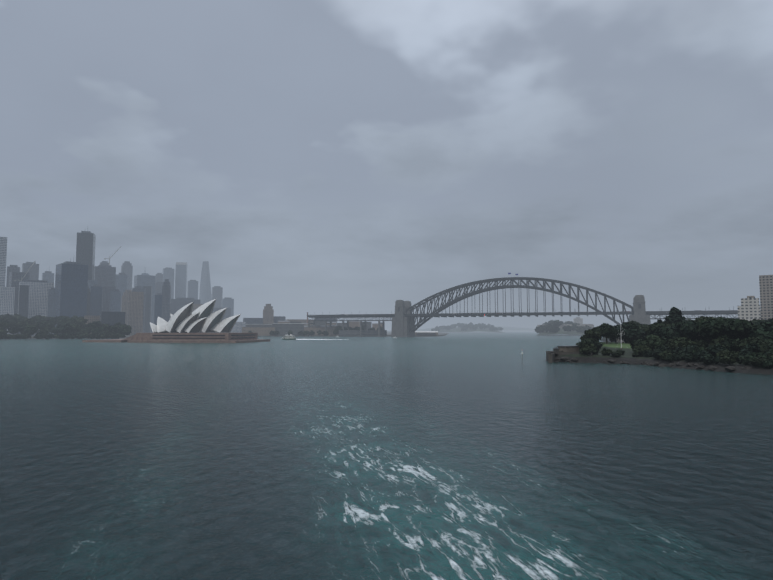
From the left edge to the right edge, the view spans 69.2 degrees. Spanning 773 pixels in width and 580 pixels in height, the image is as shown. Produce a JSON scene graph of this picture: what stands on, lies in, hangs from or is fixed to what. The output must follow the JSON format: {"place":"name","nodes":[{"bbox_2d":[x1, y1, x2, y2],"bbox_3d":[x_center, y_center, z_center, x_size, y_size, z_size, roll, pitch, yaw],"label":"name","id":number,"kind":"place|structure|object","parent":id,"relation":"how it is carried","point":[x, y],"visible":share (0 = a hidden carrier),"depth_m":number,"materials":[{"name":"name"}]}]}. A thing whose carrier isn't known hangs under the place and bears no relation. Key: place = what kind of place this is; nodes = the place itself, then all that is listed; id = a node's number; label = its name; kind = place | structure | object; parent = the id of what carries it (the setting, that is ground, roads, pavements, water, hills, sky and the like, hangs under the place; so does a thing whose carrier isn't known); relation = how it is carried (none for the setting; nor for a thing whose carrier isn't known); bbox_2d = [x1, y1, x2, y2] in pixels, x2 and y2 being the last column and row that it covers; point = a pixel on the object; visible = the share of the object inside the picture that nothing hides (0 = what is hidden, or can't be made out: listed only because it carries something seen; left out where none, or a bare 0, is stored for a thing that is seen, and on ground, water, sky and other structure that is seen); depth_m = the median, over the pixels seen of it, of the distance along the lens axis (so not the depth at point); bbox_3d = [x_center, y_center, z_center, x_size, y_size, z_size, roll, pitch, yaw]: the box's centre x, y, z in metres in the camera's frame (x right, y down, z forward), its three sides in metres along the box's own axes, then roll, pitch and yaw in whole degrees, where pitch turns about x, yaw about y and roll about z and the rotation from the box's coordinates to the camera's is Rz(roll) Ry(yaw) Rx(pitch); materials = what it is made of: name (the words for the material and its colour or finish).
{"place":"outdoors","nodes":[
{"label":"outdoors","id":0,"kind":"place"},
{"bbox_2d":[31,330,448,338],"bbox_3d":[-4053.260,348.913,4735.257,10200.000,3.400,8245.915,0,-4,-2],"label":"seawall","id":1,"kind":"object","parent":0,"point":[439,333],"depth_m":1418.53,"materials":[{"name":"stone"}]},
{"bbox_2d":[14,247,120,280],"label":"construction cranes","id":2,"kind":"object","parent":1,"relation":"on","point":[34,262],"visible":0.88,"depth_m":1352.68,"materials":[{"name":"silver metal"}]},
{"bbox_2d":[0,231,336,335],"bbox_3d":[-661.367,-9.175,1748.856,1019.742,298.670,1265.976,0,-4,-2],"label":"city buildings","id":3,"kind":"structure","parent":1,"relation":"on","point":[103,292],"depth_m":1394.50,"materials":[{"name":"grey glass"}]},
{"bbox_2d":[82,333,284,342],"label":"opera house podium","id":4,"kind":"object","parent":1,"relation":"on","point":[193,337],"visible":1,"depth_m":752.83,"materials":[{"name":"stone"}]},
{"bbox_2d":[150,299,240,332],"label":"opera house shells","id":5,"kind":"object","parent":4,"relation":"on","point":[201,318],"visible":1,"depth_m":785.14,"materials":[{"name":"tile"}]},
{"bbox_2d":[0,313,381,339],"bbox_3d":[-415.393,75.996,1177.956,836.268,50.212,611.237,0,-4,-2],"label":"shore trees","id":6,"kind":"object","parent":1,"relation":"on","point":[66,327],"visible":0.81,"depth_m":1034.76,"materials":[{"name":"green plant"}]},
{"bbox_2d":[199,261,211,303],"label":"skyscraper","id":7,"kind":"structure","parent":1,"relation":"on","point":[205,295],"depth_m":2611.58,"materials":[{"name":"grey glass"}]},
{"bbox_2d":[242,312,437,335],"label":"waterfront buildings","id":8,"kind":"structure","parent":1,"relation":"on","point":[283,328],"depth_m":1383.60,"materials":[{"name":"brick"},{"name":"sandstone"},{"name":"concrete"}]},
{"bbox_2d":[296,339,345,339],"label":"ferry wake","id":9,"kind":"object","parent":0,"point":[320,339],"visible":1,"depth_m":968.02,"materials":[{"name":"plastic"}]},
{"bbox_2d":[0,329,772,579],"bbox_3d":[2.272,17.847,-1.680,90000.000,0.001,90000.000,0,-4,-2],"label":"harbour water","id":10,"kind":"structure","parent":0,"point":[478,455],"depth_m":74.96,"materials":[{"name":"teal liquid"}]},
{"bbox_2d":[282,334,296,339],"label":"ferry","id":11,"kind":"object","parent":10,"relation":"on","point":[290,337],"visible":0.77,"depth_m":970.00,"materials":[{"name":"white"}]},
{"bbox_2d":[0,0,772,328],"label":"sky","id":12,"kind":"structure","parent":0,"point":[336,157],"materials":[{"name":"grey"}]},
{"bbox_2d":[438,327,503,332],"bbox_3d":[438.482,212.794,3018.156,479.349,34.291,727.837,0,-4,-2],"label":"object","id":13,"kind":"structure","parent":0,"point":[457,329],"depth_m":2721.79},
{"bbox_2d":[431,320,591,333],"bbox_3d":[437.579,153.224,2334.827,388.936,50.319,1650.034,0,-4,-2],"label":"headland trees","id":14,"kind":"object","parent":13,"relation":"on","point":[552,326],"visible":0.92,"depth_m":1712.61,"materials":[{"name":"green plant"}]},
{"bbox_2d":[416,326,534,330],"bbox_3d":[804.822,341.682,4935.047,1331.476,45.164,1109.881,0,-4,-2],"label":"shore terrain","id":15,"kind":"structure","parent":0,"point":[508,329],"depth_m":4531.89,"materials":[{"name":"grey"}]},
{"bbox_2d":[307,295,650,336],"bbox_3d":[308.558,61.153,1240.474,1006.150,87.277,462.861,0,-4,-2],"label":"bridge pylons","id":16,"kind":"object","parent":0,"point":[401,326],"visible":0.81,"depth_m":1317.25,"materials":[{"name":"grey stone"}]},
{"bbox_2d":[307,277,760,332],"bbox_3d":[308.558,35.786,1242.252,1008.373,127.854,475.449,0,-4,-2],"label":"arch bridge","id":17,"kind":"structure","parent":16,"relation":"on","point":[449,303],"depth_m":1251.33,"materials":[{"name":"grey metal"}]},
{"bbox_2d":[341,310,700,314],"bbox_3d":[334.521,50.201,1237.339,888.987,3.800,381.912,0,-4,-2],"label":"vehicles","id":18,"kind":"object","parent":17,"relation":"on","point":[526,312],"visible":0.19,"depth_m":1266.02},
{"bbox_2d":[538,329,584,334],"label":"distant shoreline","id":19,"kind":"structure","parent":0,"point":[561,331],"depth_m":1540.21,"materials":[{"name":"grey"}]},
{"bbox_2d":[546,337,772,374],"bbox_3d":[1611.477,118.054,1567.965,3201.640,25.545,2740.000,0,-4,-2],"label":"rocky headland","id":20,"kind":"structure","parent":0,"point":[626,356],"depth_m":288.02,"materials":[{"name":"stone"}]},
{"bbox_2d":[546,345,754,370],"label":"rocky shoreline","id":21,"kind":"structure","parent":20,"relation":"on","point":[558,351],"depth_m":299.82,"materials":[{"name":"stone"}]},
{"bbox_2d":[537,275,772,331],"bbox_3d":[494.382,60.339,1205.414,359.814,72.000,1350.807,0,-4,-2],"label":"shore buildings","id":22,"kind":"structure","parent":20,"relation":"on","point":[749,308],"depth_m":618.84,"materials":[{"name":"grey concrete"}]},
{"bbox_2d":[576,307,772,368],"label":"trees","id":23,"kind":"object","parent":20,"relation":"on","point":[675,335],"visible":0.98,"depth_m":273.93,"materials":[{"name":"green plant"}]}
]}

